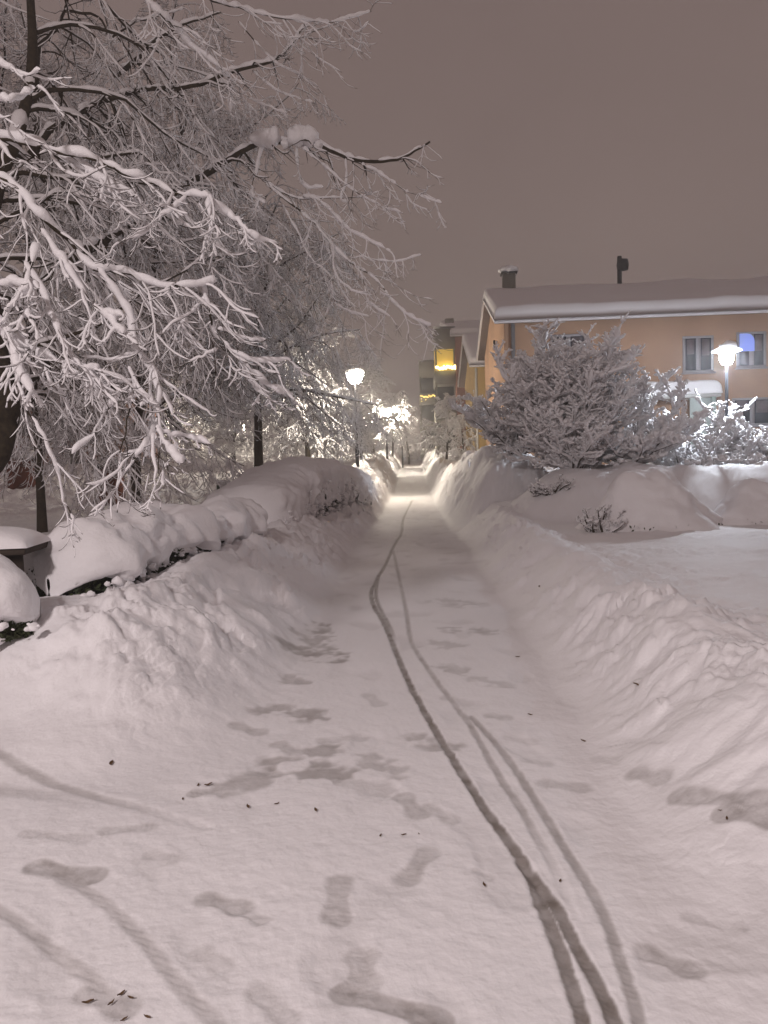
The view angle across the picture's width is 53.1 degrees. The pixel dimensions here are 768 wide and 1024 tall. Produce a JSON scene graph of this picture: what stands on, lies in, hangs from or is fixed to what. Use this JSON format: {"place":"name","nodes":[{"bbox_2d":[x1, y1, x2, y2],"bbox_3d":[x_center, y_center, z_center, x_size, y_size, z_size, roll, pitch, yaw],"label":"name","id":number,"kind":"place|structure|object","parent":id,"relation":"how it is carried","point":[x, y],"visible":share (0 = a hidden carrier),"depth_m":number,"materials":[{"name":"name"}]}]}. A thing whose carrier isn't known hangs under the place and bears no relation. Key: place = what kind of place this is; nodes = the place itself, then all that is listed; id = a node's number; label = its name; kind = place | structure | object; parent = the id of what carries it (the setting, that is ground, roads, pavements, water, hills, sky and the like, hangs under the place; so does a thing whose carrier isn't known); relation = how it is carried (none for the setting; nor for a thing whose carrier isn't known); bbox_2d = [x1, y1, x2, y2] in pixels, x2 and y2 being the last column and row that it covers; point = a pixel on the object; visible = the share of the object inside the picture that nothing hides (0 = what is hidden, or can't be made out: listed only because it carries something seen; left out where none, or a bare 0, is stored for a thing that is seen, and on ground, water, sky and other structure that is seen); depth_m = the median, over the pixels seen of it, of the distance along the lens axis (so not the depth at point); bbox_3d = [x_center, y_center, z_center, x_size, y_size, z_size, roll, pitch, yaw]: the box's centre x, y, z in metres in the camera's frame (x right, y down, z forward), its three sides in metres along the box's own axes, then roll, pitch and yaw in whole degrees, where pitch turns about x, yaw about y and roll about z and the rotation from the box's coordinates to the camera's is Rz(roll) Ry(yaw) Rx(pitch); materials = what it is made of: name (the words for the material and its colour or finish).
{"place":"outdoors","nodes":[
{"label":"outdoors","id":0,"kind":"place"},
{"bbox_2d":[0,459,767,1023],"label":"path","id":1,"kind":"structure","parent":0,"point":[416,675],"depth_m":2.99,"materials":[{"name":"white snow"}]},
{"bbox_2d":[0,444,767,969],"bbox_3d":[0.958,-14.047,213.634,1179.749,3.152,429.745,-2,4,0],"label":"ground","id":2,"kind":"structure","parent":0,"point":[148,684],"depth_m":4.99,"materials":[{"name":"white snow"}]},
{"bbox_2d":[0,554,41,644],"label":"hedge","id":3,"kind":"object","parent":2,"relation":"on","point":[20,609],"visible":1,"depth_m":4.96,"materials":[{"name":"white"}]},
{"bbox_2d":[6,446,35,488],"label":"garden shed","id":4,"kind":"structure","parent":2,"relation":"on","point":[20,480],"depth_m":24.94,"materials":[{"name":"red paint"}]},
{"bbox_2d":[12,464,28,488],"bbox_3d":[-11.796,-1.141,24.951,0.448,0.825,0.033,-3,4,-17],"label":"door","id":5,"kind":"structure","parent":4,"relation":"in","point":[19,480],"depth_m":24.94,"materials":[{"name":"brown wood"}]},
{"bbox_2d":[0,526,50,571],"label":"garden table","id":6,"kind":"object","parent":2,"relation":"on","point":[17,544],"visible":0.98,"depth_m":5.94,"materials":[{"name":"white wood"}]},
{"bbox_2d":[12,374,164,464],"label":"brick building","id":7,"kind":"structure","parent":2,"relation":"on","point":[77,452],"depth_m":51.93,"materials":[{"name":"brick"}]},
{"bbox_2d":[19,416,32,435],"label":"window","id":8,"kind":"structure","parent":7,"relation":"in","point":[23,434],"depth_m":51.78,"materials":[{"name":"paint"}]},
{"bbox_2d":[65,450,80,463],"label":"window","id":9,"kind":"structure","parent":7,"relation":"in","point":[71,456],"depth_m":51.92,"materials":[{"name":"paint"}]},
{"bbox_2d":[92,456,124,505],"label":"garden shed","id":10,"kind":"structure","parent":2,"relation":"on","point":[121,489],"depth_m":21.98,"materials":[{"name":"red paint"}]},
{"bbox_2d":[100,475,113,505],"bbox_3d":[-7.914,-0.620,21.979,0.347,0.891,0.033,-2,4,0],"label":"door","id":11,"kind":"structure","parent":10,"relation":"in","point":[111,481],"depth_m":21.97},
{"bbox_2d":[23,495,272,596],"bbox_3d":[-2.298,0.325,8.331,1.279,0.947,4.688,-1,4,8],"label":"hedge","id":12,"kind":"object","parent":2,"relation":"on","point":[133,544],"visible":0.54,"depth_m":6.72,"materials":[{"name":"white"}]},
{"bbox_2d":[0,0,318,532],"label":"snowy tree","id":13,"kind":"object","parent":2,"relation":"on","point":[42,524],"visible":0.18,"depth_m":13.97,"materials":[{"name":"white plant"}]},
{"bbox_2d":[0,0,366,503],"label":"snowy tree","id":14,"kind":"object","parent":2,"relation":"on","point":[234,132],"visible":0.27,"depth_m":17.48,"materials":[{"name":"white plant"}]},
{"bbox_2d":[160,376,212,449],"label":"snowy tree","id":15,"kind":"object","parent":2,"relation":"on","point":[195,430],"visible":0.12,"depth_m":65.03,"materials":[{"name":"white snow"}]},
{"bbox_2d":[216,480,228,488],"bbox_3d":[-3.632,-0.264,17.497,0.355,0.933,0.382,-2,4,0],"label":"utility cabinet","id":16,"kind":"object","parent":2,"relation":"on","point":[222,483],"visible":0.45,"depth_m":17.33,"materials":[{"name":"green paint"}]},
{"bbox_2d":[0,0,452,556],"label":"snowy tree","id":17,"kind":"object","parent":2,"relation":"on","point":[72,256],"visible":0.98,"depth_m":9.70,"materials":[{"name":"white plant"}]},
{"bbox_2d":[205,375,276,459],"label":"snowy tree","id":18,"kind":"object","parent":2,"relation":"on","point":[220,442],"visible":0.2,"depth_m":47.16,"materials":[{"name":"white snow"}]},
{"bbox_2d":[129,191,395,470],"bbox_3d":[-3.876,-4.913,21.715,8.355,9.565,7.363,-2,4,0],"label":"snowy tree","id":19,"kind":"object","parent":2,"relation":"on","point":[273,330],"visible":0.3,"depth_m":21.86,"materials":[{"name":"white plant"}]},
{"bbox_2d":[243,365,302,454],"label":"snowy tree","id":20,"kind":"object","parent":2,"relation":"on","point":[271,431],"visible":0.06,"depth_m":56.38,"materials":[{"name":"white snow"}]},
{"bbox_2d":[205,456,373,523],"bbox_3d":[-1.679,-0.486,17.487,1.756,1.543,10.293,-1,4,7],"label":"hedge","id":21,"kind":"object","parent":2,"relation":"on","point":[289,489],"visible":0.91,"depth_m":14.20,"materials":[{"name":"white"}]},
{"bbox_2d":[250,320,357,459],"bbox_3d":[-3.574,-4.774,32.898,4.469,6.657,5.207,0,4,29],"label":"snowy tree","id":22,"kind":"object","parent":2,"relation":"on","point":[294,433],"visible":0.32,"depth_m":32.81,"materials":[{"name":"white plant"}]},
{"bbox_2d":[290,367,363,458],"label":"snowy tree","id":23,"kind":"object","parent":2,"relation":"on","point":[344,406],"visible":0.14,"depth_m":43.96,"materials":[{"name":"white snow"}]},
{"bbox_2d":[345,366,364,467],"bbox_3d":[-1.090,-3.588,30.116,0.780,4.276,0.780,-2,4,0],"label":"street lamp","id":24,"kind":"object","parent":2,"relation":"on","point":[356,376],"visible":0.64,"depth_m":29.86,"materials":[{"name":"metal"}]},
{"bbox_2d":[334,400,386,459],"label":"snowy tree","id":25,"kind":"object","parent":2,"relation":"on","point":[370,437],"visible":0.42,"depth_m":40.60,"materials":[{"name":"white plant"}]},
{"bbox_2d":[329,357,419,455],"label":"snowy tree","id":26,"kind":"object","parent":2,"relation":"on","point":[384,421],"visible":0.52,"depth_m":48.75,"materials":[{"name":"white snow"}]},
{"bbox_2d":[380,404,391,458],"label":"street lamp","id":27,"kind":"object","parent":2,"relation":"on","point":[384,413],"visible":0.69,"depth_m":48.89,"materials":[{"name":"black paint"}]},
{"bbox_2d":[373,389,418,456],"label":"snowy tree","id":28,"kind":"object","parent":2,"relation":"on","point":[394,401],"visible":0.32,"depth_m":61.01,"materials":[{"name":"white plant"}]},
{"bbox_2d":[383,402,424,463],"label":"snowy tree","id":29,"kind":"object","parent":2,"relation":"on","point":[414,448],"visible":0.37,"depth_m":75.17,"materials":[{"name":"white plant"}]},
{"bbox_2d":[416,393,466,458],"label":"snowy tree","id":30,"kind":"object","parent":2,"relation":"on","point":[445,409],"visible":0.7,"depth_m":45.51,"materials":[{"name":"white plant"}]},
{"bbox_2d":[418,318,479,459],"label":"apartment block","id":31,"kind":"structure","parent":2,"relation":"on","point":[438,374],"depth_m":61.15,"materials":[{"name":"plaster"},{"name":"glass"},{"name":"snow"}]},
{"bbox_2d":[441,412,475,461],"bbox_3d":[3.892,-3.553,37.995,2.187,2.796,1.877,-3,4,-21],"label":"snowy tree","id":32,"kind":"object","parent":2,"relation":"on","point":[457,452],"visible":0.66,"depth_m":37.88,"materials":[{"name":"white plant"}]},
{"bbox_2d":[458,333,485,451],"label":"row house","id":33,"kind":"structure","parent":2,"relation":"on","point":[471,376],"depth_m":38.51,"materials":[{"name":"paint"}]},
{"bbox_2d":[447,383,534,454],"bbox_3d":[3.013,-2.313,18.457,3.036,2.117,2.427,-2,4,0],"label":"snowy bush","id":34,"kind":"object","parent":2,"relation":"on","point":[479,414],"visible":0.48,"depth_m":17.96,"materials":[{"name":"white snow"}]},
{"bbox_2d":[527,474,574,495],"bbox_3d":[3.292,-0.526,15.207,0.907,0.466,0.866,-2,4,0],"label":"snowy bush","id":35,"kind":"object","parent":2,"relation":"on","point":[540,490],"visible":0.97,"depth_m":15.00,"materials":[{"name":"brown plant"}]},
{"bbox_2d":[490,309,653,468],"bbox_3d":[3.978,-2.400,16.571,3.281,3.438,3.415,0,4,25],"label":"snowy bush","id":36,"kind":"object","parent":2,"relation":"on","point":[570,406],"visible":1,"depth_m":15.72,"materials":[{"name":"white plant"}]},
{"bbox_2d":[576,503,627,532],"bbox_3d":[3.481,0.160,12.361,0.807,0.599,0.769,-2,4,-11],"label":"snowy bush","id":37,"kind":"object","parent":2,"relation":"on","point":[589,524],"visible":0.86,"depth_m":12.22,"materials":[{"name":"white snow"}]},
{"bbox_2d":[476,256,767,463],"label":"row house","id":38,"kind":"structure","parent":2,"relation":"on","point":[687,325],"depth_m":24.73,"materials":[{"name":"plaster"},{"name":"glass"},{"name":"snow"}]},
{"bbox_2d":[550,334,585,357],"bbox_3d":[5.969,-5.072,24.886,1.220,1.340,0.150,-1,4,3],"label":"window","id":39,"kind":"structure","parent":38,"relation":"in","point":[577,337],"depth_m":24.86,"materials":[{"name":"glass"}]},
{"bbox_2d":[634,380,722,463],"bbox_3d":[9.181,-2.112,24.292,2.532,3.991,1.300,-1,4,3],"label":"porch","id":40,"kind":"object","parent":38,"relation":"attached to","point":[709,391],"visible":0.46,"depth_m":23.58,"materials":[{"name":"white"}]},
{"bbox_2d":[681,335,715,374],"bbox_3d":[10.077,-5.036,24.650,1.034,1.201,0.150,-1,4,3],"label":"window","id":41,"kind":"structure","parent":38,"relation":"in","point":[698,358],"depth_m":24.66,"materials":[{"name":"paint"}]},
{"bbox_2d":[732,397,767,426],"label":"window","id":42,"kind":"structure","parent":38,"relation":"in","point":[757,415],"depth_m":24.68,"materials":[{"name":"paint"}]},
{"bbox_2d":[735,331,767,369],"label":"window","id":43,"kind":"structure","parent":38,"relation":"in","point":[752,355],"depth_m":24.54,"materials":[{"name":"glass"}]},
{"bbox_2d":[575,468,722,532],"bbox_3d":[4.414,-0.187,12.912,2.856,1.105,2.477,-2,4,0],"label":"snow pile","id":44,"kind":"object","parent":2,"relation":"on","point":[653,499],"visible":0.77,"depth_m":12.33,"materials":[{"name":"white snow"}]},
{"bbox_2d":[598,366,713,465],"bbox_3d":[5.502,-1.867,16.728,3.011,2.645,3.521,-4,5,-35],"label":"snowy tree","id":45,"kind":"object","parent":2,"relation":"on","point":[641,442],"visible":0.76,"depth_m":16.23,"materials":[{"name":"white snow"}]},
{"bbox_2d":[624,389,767,465],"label":"snowy bush","id":46,"kind":"object","parent":2,"relation":"on","point":[713,440],"visible":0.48,"depth_m":17.25,"materials":[{"name":"white plant"}]},
{"bbox_2d":[675,397,767,462],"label":"snowy bush","id":47,"kind":"object","parent":2,"relation":"on","point":[744,423],"visible":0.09,"depth_m":17.83,"materials":[{"name":"white plant"}]},
{"bbox_2d":[711,340,741,416],"bbox_3d":[8.198,-2.241,18.404,0.680,3.680,0.680,-2,4,0],"label":"street lamp","id":48,"kind":"object","parent":2,"relation":"on","point":[726,350],"visible":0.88,"depth_m":18.20,"materials":[{"name":"white metal"}]},
{"bbox_2d":[712,403,767,463],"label":"snowy bush","id":49,"kind":"object","parent":2,"relation":"on","point":[761,448],"visible":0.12,"depth_m":18.01,"materials":[{"name":"white plant"}]},
{"bbox_2d":[714,477,767,524],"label":"snow pile","id":50,"kind":"object","parent":2,"relation":"on","point":[744,501],"visible":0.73,"depth_m":12.91,"materials":[{"name":"snow"}]},
{"bbox_2d":[0,0,767,459],"label":"sky","id":51,"kind":"structure","parent":0,"point":[570,137],"materials":[{"name":"grey"}]}
]}

